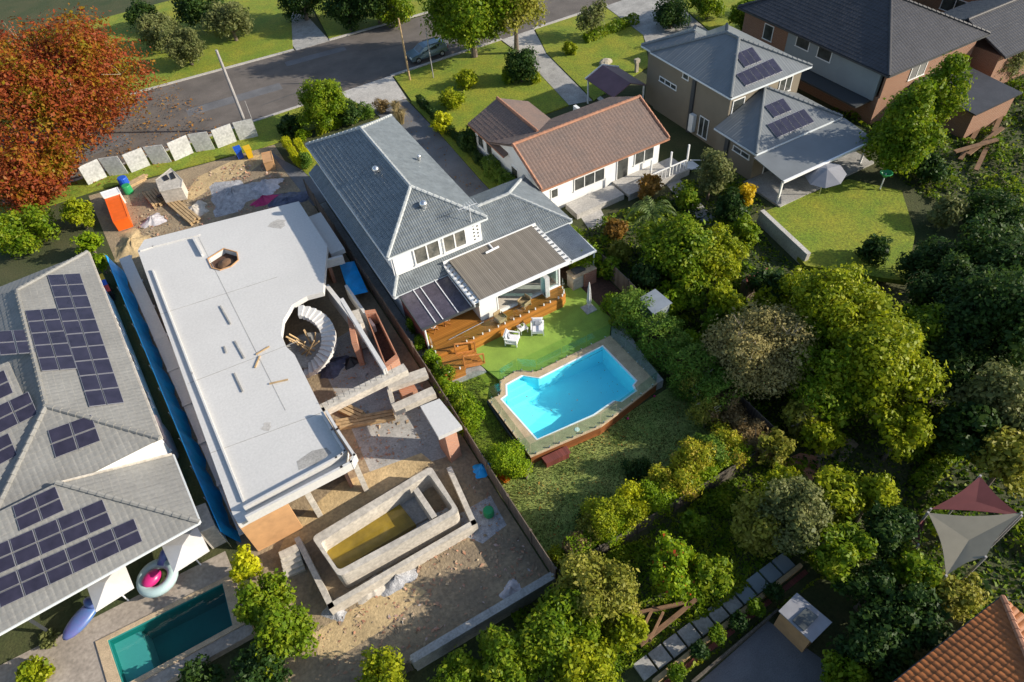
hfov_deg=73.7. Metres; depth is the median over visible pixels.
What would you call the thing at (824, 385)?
garden tree
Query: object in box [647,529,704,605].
garden tree
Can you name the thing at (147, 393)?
window
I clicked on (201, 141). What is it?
hoarding panel
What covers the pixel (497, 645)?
garden tree
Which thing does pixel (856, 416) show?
undergrowth
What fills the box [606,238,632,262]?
garden tree
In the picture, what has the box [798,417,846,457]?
garden tree
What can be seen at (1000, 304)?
garden tree
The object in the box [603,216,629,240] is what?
garden tree
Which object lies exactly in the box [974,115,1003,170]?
timber plank
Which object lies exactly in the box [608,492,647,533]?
back shrub
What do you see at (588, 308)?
patio umbrella
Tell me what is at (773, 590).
ball shrub
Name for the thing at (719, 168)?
garden tree
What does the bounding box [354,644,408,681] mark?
garden tree
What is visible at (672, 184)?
path
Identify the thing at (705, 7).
garden tree
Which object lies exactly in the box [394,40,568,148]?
lawn
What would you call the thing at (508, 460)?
round bush
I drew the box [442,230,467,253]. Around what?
window
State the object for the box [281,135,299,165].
hedge
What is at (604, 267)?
garden tree
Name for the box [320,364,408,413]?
concrete beam
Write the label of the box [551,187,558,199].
window
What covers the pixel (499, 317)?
wicker chair
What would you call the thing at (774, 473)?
garden tree
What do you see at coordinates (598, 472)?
leaf litter
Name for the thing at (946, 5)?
window
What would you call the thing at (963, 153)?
timber plank
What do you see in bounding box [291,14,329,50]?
driveway
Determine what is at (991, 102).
dark garage
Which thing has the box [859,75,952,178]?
garden tree
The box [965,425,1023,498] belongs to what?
garden tree
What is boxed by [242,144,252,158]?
wheelie bin
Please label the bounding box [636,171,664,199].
garden tree
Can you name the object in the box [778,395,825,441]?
garden tree
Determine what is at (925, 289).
garden tree
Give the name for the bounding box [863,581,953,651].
garden tree
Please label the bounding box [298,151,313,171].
shrub
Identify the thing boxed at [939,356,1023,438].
garden tree
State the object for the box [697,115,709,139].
window
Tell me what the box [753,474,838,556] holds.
garden tree
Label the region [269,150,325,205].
path
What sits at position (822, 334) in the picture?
garden tree
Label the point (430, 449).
concrete floor
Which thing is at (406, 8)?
garden tree
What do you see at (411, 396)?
concrete shelter
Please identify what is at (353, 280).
tarpaulin
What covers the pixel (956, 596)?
garden tree
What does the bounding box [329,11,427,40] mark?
kerb
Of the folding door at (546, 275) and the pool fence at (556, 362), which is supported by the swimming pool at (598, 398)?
the pool fence at (556, 362)
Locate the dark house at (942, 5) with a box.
[912,0,976,11]
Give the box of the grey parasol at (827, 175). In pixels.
[805,163,846,194]
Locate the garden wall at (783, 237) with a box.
[756,209,810,260]
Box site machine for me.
[155,168,187,203]
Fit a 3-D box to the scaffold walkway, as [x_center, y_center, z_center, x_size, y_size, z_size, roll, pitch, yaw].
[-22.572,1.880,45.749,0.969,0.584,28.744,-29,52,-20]
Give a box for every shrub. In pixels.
[294,127,311,141]
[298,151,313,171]
[316,124,328,136]
[331,113,342,129]
[358,101,374,120]
[371,97,389,113]
[405,316,415,333]
[413,333,429,351]
[422,347,443,368]
[430,361,455,380]
[433,376,465,400]
[446,388,481,415]
[456,398,485,436]
[546,544,568,568]
[561,528,593,559]
[572,505,585,521]
[575,506,603,551]
[578,494,625,547]
[599,291,630,313]
[608,300,636,325]
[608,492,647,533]
[615,478,654,527]
[620,456,651,480]
[636,477,673,514]
[638,467,664,479]
[643,462,676,492]
[664,464,703,504]
[666,661,688,681]
[669,449,704,478]
[677,435,716,473]
[689,639,710,661]
[693,431,737,471]
[707,621,727,646]
[709,419,749,468]
[727,609,749,632]
[745,594,765,617]
[761,581,784,603]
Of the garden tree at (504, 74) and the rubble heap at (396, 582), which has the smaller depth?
the rubble heap at (396, 582)
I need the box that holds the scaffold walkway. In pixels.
[119,255,243,535]
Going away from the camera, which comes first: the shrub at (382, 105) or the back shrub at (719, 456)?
the back shrub at (719, 456)
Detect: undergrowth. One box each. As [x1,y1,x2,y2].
[511,455,859,681]
[582,79,1023,619]
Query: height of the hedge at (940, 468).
1.214 m
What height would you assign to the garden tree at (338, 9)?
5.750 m
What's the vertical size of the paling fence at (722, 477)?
1.560 m
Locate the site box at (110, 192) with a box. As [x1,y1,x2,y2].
[100,187,125,202]
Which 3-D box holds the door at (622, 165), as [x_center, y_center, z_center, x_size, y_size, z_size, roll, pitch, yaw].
[9.172,-14.273,56.611,1.280,2.000,0.098,-25,51,-17]
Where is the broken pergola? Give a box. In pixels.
[639,598,697,646]
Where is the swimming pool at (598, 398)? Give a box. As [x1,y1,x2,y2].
[488,335,656,463]
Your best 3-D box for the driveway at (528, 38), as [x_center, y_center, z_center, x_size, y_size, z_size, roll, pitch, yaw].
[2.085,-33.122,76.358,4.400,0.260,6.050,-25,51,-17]
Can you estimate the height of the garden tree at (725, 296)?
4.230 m
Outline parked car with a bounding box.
[406,37,448,63]
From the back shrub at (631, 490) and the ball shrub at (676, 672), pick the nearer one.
the ball shrub at (676, 672)
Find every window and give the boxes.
[115,316,125,334]
[128,349,139,369]
[142,385,154,408]
[412,240,441,265]
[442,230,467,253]
[477,134,484,150]
[486,143,492,154]
[511,164,518,178]
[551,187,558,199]
[573,167,604,191]
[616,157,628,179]
[633,146,654,165]
[658,76,676,90]
[682,73,688,80]
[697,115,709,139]
[731,96,745,113]
[732,145,749,160]
[761,23,773,42]
[778,75,793,90]
[794,37,809,51]
[815,47,832,63]
[907,62,927,81]
[938,0,967,10]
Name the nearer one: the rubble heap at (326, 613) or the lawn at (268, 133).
the rubble heap at (326, 613)
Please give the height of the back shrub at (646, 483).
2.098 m
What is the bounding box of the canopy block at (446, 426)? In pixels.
[420,399,461,462]
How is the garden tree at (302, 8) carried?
on the ground at (828, 602)
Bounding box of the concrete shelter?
[386,367,436,419]
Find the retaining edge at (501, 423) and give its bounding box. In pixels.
[487,401,531,478]
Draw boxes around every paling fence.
[303,179,415,359]
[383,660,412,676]
[412,345,557,580]
[559,451,761,575]
[573,227,606,266]
[608,259,773,431]
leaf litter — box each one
[4,75,219,213]
[370,99,480,192]
[508,405,708,537]
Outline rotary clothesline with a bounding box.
[879,169,892,188]
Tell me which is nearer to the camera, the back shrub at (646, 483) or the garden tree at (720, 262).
the back shrub at (646, 483)
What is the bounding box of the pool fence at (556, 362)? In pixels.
[491,336,653,453]
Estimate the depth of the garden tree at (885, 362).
36.62 m
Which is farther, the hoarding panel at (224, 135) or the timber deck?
the hoarding panel at (224, 135)
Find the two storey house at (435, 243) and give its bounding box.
[305,114,596,350]
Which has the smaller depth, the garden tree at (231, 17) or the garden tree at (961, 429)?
the garden tree at (961, 429)
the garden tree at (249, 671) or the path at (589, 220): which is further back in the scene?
the path at (589, 220)
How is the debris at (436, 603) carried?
on the soil
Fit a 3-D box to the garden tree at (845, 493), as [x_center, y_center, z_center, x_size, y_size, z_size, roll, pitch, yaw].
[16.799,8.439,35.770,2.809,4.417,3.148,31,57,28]
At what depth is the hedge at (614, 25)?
76.15 m
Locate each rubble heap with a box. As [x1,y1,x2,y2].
[140,213,166,227]
[176,200,208,216]
[321,597,346,621]
[358,575,385,604]
[381,566,417,596]
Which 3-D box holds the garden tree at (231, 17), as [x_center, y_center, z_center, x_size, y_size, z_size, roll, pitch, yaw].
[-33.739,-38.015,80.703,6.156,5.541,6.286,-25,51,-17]
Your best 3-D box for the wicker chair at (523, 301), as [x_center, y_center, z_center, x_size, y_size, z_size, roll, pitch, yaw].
[0.863,-2.738,47.005,0.710,0.680,0.720,35,59,31]
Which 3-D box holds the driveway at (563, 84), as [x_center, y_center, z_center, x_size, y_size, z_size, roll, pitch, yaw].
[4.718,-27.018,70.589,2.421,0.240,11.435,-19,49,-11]
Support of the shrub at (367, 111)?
on the ground at (828, 602)
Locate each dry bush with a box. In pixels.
[685,395,722,427]
[705,389,747,428]
[728,414,768,453]
[747,431,774,456]
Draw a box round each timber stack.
[129,174,147,186]
[142,187,163,208]
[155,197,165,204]
[167,200,200,225]
[335,409,395,430]
[337,404,365,418]
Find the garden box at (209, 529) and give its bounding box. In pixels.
[195,503,227,548]
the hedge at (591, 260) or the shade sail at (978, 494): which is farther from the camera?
the hedge at (591, 260)
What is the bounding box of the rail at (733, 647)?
[691,608,778,681]
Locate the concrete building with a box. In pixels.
[138,201,392,550]
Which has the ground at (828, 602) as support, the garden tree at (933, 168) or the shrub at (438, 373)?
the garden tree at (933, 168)
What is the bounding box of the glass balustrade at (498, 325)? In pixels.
[431,286,564,373]
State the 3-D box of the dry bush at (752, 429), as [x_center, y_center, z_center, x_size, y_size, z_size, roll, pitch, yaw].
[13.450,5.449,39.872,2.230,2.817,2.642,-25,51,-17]
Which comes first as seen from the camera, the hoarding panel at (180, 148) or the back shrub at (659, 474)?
the back shrub at (659, 474)
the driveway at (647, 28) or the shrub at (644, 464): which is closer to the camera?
the shrub at (644, 464)
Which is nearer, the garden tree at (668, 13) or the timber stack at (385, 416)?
the timber stack at (385, 416)
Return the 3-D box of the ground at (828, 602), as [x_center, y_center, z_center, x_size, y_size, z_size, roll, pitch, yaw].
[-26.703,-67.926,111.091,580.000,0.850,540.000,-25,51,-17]
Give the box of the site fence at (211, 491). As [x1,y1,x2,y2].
[103,254,240,547]
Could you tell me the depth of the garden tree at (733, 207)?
51.62 m
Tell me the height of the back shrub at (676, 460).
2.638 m
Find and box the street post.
[426,32,433,77]
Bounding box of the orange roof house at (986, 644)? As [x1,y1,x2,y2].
[893,595,1023,681]
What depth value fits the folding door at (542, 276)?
47.16 m
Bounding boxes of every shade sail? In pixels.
[917,511,1022,580]
[918,474,1022,548]
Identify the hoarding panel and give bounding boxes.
[78,159,106,184]
[98,156,128,175]
[122,148,149,171]
[143,145,171,163]
[167,135,193,160]
[187,132,214,151]
[211,124,236,147]
[233,119,258,139]
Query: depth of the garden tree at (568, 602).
32.00 m
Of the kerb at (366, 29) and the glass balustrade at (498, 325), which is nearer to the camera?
the glass balustrade at (498, 325)
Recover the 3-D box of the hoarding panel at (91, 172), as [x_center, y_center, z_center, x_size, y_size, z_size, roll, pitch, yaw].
[-38.596,-15.559,62.748,1.966,2.160,0.800,-37,55,-25]
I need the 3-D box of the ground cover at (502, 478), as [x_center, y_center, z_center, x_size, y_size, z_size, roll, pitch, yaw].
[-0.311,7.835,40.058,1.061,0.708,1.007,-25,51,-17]
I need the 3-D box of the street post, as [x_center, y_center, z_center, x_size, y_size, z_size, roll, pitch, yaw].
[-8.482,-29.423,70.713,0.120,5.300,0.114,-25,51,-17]
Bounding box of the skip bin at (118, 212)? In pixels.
[105,194,132,230]
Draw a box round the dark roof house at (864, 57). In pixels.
[737,0,1023,124]
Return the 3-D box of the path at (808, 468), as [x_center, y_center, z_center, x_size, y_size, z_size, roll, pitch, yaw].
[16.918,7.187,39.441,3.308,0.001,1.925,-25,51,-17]
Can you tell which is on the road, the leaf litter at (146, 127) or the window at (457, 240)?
the leaf litter at (146, 127)
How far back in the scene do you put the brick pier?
45.01 m
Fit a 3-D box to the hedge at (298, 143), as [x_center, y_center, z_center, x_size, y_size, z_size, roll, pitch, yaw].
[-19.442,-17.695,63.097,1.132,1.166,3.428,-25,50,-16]
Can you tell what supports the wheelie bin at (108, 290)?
on the ground at (828, 602)
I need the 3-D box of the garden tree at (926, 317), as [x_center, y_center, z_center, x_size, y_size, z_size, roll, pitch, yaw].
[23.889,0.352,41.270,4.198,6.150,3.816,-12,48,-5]
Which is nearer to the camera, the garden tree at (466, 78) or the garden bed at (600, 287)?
the garden bed at (600, 287)
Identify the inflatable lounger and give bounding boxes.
[62,596,95,639]
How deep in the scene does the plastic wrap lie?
60.37 m
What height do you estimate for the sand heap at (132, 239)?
0.692 m
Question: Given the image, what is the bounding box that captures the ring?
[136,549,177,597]
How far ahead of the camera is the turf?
46.12 m
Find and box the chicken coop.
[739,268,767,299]
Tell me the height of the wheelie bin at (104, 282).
1.115 m
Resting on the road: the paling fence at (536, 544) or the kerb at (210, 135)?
the kerb at (210, 135)
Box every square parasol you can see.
[87,566,133,611]
[162,527,208,573]
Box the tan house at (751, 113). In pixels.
[641,23,873,206]
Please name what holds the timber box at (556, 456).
on the lawn at (543, 484)
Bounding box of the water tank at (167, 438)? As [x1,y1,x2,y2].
[154,415,178,458]
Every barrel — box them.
[117,175,128,185]
[121,183,133,194]
[483,506,493,518]
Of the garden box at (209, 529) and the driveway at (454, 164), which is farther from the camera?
the driveway at (454, 164)
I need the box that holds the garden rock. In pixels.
[599,58,611,65]
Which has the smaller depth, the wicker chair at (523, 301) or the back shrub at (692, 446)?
the back shrub at (692, 446)
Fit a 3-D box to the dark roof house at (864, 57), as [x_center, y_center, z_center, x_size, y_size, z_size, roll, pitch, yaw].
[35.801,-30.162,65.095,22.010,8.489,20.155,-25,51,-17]
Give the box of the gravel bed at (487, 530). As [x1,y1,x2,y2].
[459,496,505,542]
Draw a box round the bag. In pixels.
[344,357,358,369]
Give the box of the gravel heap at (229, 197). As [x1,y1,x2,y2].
[209,180,262,216]
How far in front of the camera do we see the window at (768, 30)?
66.36 m
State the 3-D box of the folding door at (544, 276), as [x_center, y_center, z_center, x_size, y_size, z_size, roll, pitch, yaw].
[2.237,-3.839,47.063,0.045,1.800,0.700,-25,51,-17]
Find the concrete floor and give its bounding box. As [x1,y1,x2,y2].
[329,322,446,470]
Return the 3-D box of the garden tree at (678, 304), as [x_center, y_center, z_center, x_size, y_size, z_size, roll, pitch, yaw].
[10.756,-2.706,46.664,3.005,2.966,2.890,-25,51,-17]
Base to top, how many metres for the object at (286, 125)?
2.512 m
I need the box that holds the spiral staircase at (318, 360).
[286,305,336,377]
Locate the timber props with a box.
[285,329,318,356]
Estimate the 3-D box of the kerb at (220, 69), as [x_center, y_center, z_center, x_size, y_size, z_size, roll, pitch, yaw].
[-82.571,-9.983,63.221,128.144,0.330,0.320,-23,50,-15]
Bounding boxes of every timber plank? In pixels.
[953,138,998,152]
[958,128,980,160]
[966,126,1004,155]
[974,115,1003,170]
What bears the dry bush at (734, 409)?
on the ground at (828, 602)
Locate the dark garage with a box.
[911,66,1021,137]
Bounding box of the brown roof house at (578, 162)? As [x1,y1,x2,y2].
[467,95,700,218]
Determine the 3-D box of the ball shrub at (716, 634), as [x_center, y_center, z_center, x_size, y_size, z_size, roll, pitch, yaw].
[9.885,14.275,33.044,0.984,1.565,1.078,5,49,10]
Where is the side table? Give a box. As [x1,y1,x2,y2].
[516,323,527,334]
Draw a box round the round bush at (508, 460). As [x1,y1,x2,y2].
[483,437,533,481]
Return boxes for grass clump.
[388,99,401,109]
[389,106,407,124]
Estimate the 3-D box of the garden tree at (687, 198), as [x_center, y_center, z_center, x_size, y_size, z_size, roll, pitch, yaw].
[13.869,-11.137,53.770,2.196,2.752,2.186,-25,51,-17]
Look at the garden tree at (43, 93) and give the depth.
63.07 m
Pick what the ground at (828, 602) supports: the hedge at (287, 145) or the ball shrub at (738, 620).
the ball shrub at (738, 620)
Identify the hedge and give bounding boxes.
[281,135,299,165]
[292,137,311,157]
[294,153,307,166]
[415,94,483,169]
[480,154,515,185]
[561,439,755,557]
[569,224,603,276]
[582,13,639,42]
[608,285,748,428]
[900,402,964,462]
[907,449,965,491]
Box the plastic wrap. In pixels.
[251,178,283,194]
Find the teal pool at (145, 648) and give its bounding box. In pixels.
[95,575,244,681]
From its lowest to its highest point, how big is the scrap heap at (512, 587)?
0.467 m
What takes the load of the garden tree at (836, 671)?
on the ground at (828, 602)
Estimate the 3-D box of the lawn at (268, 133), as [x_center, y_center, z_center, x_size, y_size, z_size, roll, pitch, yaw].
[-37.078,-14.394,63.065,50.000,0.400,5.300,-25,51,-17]
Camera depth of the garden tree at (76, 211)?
57.00 m
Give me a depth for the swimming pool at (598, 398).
43.89 m
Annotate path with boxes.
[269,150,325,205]
[320,202,425,356]
[452,365,486,383]
[581,209,603,228]
[611,323,662,389]
[667,179,725,232]
[781,453,818,480]
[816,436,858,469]
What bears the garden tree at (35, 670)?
on the paving at (76, 658)
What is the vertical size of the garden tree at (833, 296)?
7.963 m
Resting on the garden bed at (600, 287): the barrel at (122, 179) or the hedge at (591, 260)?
the hedge at (591, 260)
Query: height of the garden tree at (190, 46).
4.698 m
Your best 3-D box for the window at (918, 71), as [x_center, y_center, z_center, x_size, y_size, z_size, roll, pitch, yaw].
[35.215,-23.430,59.171,2.080,1.300,0.098,-25,51,-17]
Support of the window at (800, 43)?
in the dark roof house at (864, 57)
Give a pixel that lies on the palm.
(651, 213)
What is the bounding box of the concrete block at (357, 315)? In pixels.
[352,309,368,348]
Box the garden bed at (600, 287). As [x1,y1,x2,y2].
[560,258,692,380]
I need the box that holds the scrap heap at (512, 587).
[499,579,521,598]
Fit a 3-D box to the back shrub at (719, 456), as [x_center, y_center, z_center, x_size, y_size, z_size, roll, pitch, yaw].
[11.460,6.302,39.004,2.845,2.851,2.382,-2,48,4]
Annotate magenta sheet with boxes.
[249,194,279,206]
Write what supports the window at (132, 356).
in the solar house at (93, 488)
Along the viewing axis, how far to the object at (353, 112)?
65.75 m
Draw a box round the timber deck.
[401,286,565,381]
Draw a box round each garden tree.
[0,2,158,160]
[0,126,88,214]
[0,203,60,259]
[14,654,55,681]
[37,627,60,649]
[58,197,95,228]
[69,230,104,254]
[92,253,108,273]
[123,0,158,29]
[133,10,183,52]
[157,25,206,68]
[170,0,223,27]
[178,653,228,681]
[200,0,254,40]
[228,638,292,681]
[229,544,263,583]
[232,568,296,626]
[251,595,322,678]
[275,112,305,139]
[276,0,324,22]
[292,76,348,132]
[318,0,369,31]
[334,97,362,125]
[346,0,401,23]
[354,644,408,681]
[374,0,415,28]
[415,0,526,57]
[427,644,483,681]
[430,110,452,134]
[437,86,466,110]
[452,68,478,90]
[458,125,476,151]
[476,622,542,681]
[488,0,549,53]
[501,66,515,84]
[502,45,540,83]
[514,594,586,681]
[528,71,540,83]
[542,584,607,647]
[551,548,643,641]
[552,631,620,681]
[561,40,577,54]
[575,0,607,33]
[597,256,621,280]
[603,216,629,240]
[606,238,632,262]
[607,609,649,654]
[631,210,719,283]
[631,254,664,290]
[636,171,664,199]
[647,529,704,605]
[651,0,690,29]
[651,280,687,316]
[667,262,714,314]
[674,183,700,210]
[679,509,710,538]
[682,328,704,345]
[687,0,727,18]
[689,553,734,598]
[692,147,736,200]
[695,296,820,404]
[696,221,750,283]
[699,304,729,337]
[705,277,748,318]
[711,186,749,223]
[727,0,753,30]
[729,213,762,249]
[729,489,784,559]
[737,182,757,205]
[744,267,786,307]
[752,284,787,316]
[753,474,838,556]
[757,426,797,467]
[763,461,801,492]
[775,265,809,312]
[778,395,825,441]
[780,316,830,350]
[786,338,873,428]
[787,257,907,352]
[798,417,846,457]
[810,516,878,591]
[812,464,869,524]
[818,649,873,681]
[822,308,954,421]
[826,599,919,681]
[830,556,902,620]
[854,232,892,266]
[854,500,921,562]
[855,472,902,522]
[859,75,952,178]
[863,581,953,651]
[868,401,935,464]
[880,538,942,592]
[890,233,974,296]
[895,297,952,359]
[903,248,999,322]
[910,152,950,183]
[917,48,977,124]
[919,332,997,405]
[924,259,1023,375]
[926,194,970,231]
[928,392,1003,464]
[928,569,990,625]
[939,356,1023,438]
[954,213,1023,281]
[961,187,1023,241]
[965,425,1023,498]
[999,51,1023,78]
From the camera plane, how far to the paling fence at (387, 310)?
50.31 m
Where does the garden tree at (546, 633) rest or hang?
on the ground at (828, 602)
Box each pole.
[215,49,245,119]
[398,18,410,79]
[905,518,925,549]
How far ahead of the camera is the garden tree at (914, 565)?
31.91 m
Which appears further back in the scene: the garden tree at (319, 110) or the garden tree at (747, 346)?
the garden tree at (319, 110)
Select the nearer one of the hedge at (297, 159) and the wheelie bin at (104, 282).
the wheelie bin at (104, 282)
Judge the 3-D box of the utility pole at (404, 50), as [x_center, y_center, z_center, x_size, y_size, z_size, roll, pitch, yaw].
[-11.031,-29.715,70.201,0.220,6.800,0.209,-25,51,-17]
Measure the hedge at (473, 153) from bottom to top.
1.175 m
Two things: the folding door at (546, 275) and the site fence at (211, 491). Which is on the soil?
the site fence at (211, 491)
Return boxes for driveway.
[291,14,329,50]
[341,76,406,108]
[373,99,488,196]
[502,29,545,57]
[534,54,591,104]
[607,0,707,52]
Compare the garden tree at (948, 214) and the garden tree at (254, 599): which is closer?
the garden tree at (254, 599)
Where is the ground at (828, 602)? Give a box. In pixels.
[0,0,1023,681]
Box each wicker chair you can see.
[493,309,506,325]
[517,293,530,308]
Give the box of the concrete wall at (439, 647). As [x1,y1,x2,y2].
[410,572,554,670]
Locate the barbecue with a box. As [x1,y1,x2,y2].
[566,261,596,290]
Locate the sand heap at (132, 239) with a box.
[115,228,150,263]
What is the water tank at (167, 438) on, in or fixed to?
on the ground at (828, 602)
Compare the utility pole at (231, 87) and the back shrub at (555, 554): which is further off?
the utility pole at (231, 87)
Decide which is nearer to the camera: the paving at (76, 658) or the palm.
the paving at (76, 658)
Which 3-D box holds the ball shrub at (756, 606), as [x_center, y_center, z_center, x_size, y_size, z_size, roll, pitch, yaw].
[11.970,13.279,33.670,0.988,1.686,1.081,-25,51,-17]
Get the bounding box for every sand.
[188,154,262,199]
[278,453,432,553]
[313,583,426,660]
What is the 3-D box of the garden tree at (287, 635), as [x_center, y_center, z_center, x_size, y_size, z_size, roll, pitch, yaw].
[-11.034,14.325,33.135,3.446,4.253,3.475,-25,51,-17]
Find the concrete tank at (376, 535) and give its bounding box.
[294,466,478,614]
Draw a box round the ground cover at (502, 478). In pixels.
[498,471,510,482]
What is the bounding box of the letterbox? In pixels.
[634,58,639,72]
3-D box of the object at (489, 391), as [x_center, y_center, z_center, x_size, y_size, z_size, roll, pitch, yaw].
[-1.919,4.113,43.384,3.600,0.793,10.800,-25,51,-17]
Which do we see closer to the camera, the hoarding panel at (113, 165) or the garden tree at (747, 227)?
the garden tree at (747, 227)
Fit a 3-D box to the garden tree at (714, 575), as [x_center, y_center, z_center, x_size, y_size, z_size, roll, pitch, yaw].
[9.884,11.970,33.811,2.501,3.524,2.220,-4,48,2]
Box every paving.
[0,551,256,681]
[700,621,823,681]
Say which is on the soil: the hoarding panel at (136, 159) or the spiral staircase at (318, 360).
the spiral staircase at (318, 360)
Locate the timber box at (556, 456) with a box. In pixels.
[542,446,570,467]
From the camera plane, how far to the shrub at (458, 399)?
41.88 m
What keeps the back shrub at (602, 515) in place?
on the lawn at (543, 484)
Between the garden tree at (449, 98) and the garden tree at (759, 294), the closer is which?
the garden tree at (759, 294)
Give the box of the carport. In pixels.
[585,64,646,103]
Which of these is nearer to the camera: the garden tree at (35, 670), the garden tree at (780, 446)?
the garden tree at (35, 670)
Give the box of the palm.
[624,196,676,235]
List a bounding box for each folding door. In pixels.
[540,276,546,297]
[541,276,547,297]
[542,275,548,296]
[544,275,549,296]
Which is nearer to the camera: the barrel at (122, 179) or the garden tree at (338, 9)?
the barrel at (122, 179)
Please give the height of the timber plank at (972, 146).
0.189 m
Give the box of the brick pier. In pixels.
[347,316,364,365]
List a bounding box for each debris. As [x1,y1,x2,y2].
[125,157,300,238]
[318,469,539,681]
[327,321,429,463]
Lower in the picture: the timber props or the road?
the timber props
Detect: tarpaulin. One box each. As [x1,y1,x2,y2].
[268,191,308,207]
[316,355,349,378]
[340,261,367,294]
[472,463,488,478]
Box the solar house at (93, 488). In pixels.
[0,250,201,635]
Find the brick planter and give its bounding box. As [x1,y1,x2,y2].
[365,309,400,370]
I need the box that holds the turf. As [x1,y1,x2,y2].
[474,287,610,381]
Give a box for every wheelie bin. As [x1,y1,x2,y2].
[99,273,109,284]
[101,279,111,289]
[104,284,114,299]
[232,145,243,158]
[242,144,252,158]
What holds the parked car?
on the road
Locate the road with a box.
[0,0,620,201]
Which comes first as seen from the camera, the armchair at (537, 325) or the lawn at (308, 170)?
the armchair at (537, 325)
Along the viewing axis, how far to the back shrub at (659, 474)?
37.68 m
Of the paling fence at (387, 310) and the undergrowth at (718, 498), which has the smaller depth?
the undergrowth at (718, 498)
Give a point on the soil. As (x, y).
(449, 613)
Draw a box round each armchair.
[503,328,519,347]
[531,317,543,335]
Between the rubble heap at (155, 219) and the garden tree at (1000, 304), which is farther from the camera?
the rubble heap at (155, 219)
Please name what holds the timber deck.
on the ground at (828, 602)
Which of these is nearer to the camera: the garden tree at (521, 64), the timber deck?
the timber deck
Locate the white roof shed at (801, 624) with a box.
[774,593,831,651]
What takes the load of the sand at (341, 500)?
on the soil
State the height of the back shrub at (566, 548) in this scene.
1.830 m
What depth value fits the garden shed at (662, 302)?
44.97 m
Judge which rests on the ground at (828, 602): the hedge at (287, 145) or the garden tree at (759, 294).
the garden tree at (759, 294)
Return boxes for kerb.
[1,105,302,204]
[26,49,293,122]
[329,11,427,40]
[390,38,501,75]
[532,4,607,29]
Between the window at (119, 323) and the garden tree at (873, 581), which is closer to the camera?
the garden tree at (873, 581)
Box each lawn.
[0,97,363,213]
[2,0,292,123]
[287,118,378,177]
[314,0,429,38]
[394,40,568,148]
[410,101,498,188]
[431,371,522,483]
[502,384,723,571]
[535,8,647,100]
[622,203,670,225]
[684,0,743,29]
[766,179,914,284]
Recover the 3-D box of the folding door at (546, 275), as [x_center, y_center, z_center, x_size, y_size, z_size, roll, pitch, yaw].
[2.393,-3.913,47.116,0.045,1.800,0.700,-25,51,-17]
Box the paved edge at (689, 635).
[633,553,807,681]
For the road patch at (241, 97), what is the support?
on the road
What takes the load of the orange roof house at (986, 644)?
on the ground at (828, 602)
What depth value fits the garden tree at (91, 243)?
54.28 m
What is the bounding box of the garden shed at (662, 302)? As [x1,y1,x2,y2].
[639,289,671,333]
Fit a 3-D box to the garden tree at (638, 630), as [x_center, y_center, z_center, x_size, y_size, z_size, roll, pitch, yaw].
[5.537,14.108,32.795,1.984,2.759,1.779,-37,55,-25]
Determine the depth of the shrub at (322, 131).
65.92 m
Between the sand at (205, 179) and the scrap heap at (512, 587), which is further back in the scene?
the sand at (205, 179)
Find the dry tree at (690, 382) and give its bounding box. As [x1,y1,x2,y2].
[679,364,717,400]
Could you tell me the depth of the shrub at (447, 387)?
42.66 m
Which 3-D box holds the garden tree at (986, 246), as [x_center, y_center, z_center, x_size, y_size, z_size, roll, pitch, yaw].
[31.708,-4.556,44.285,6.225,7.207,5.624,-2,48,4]
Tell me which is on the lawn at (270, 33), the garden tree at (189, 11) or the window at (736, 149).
the garden tree at (189, 11)
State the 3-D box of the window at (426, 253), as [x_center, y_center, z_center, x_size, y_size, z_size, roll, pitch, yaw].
[-5.773,-6.078,46.376,2.050,1.560,0.118,-25,51,-17]
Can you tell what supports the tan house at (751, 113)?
on the ground at (828, 602)
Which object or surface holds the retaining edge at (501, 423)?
on the ground at (828, 602)
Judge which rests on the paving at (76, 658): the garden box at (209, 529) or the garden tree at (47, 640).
the garden tree at (47, 640)
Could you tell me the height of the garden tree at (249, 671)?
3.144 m
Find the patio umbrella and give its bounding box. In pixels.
[581,282,596,314]
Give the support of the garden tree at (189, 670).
on the ground at (828, 602)
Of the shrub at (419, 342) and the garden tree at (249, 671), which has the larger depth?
the shrub at (419, 342)
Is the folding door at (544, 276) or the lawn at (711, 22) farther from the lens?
the lawn at (711, 22)
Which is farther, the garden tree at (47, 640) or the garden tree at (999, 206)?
the garden tree at (999, 206)
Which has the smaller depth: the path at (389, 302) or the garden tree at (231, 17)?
the path at (389, 302)
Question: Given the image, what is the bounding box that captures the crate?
[261,151,275,170]
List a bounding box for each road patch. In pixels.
[64,133,131,157]
[186,83,282,115]
[285,46,345,65]
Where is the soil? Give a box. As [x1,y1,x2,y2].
[89,145,548,681]
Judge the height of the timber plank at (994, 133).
0.339 m
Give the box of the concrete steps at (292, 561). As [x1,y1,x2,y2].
[278,544,305,577]

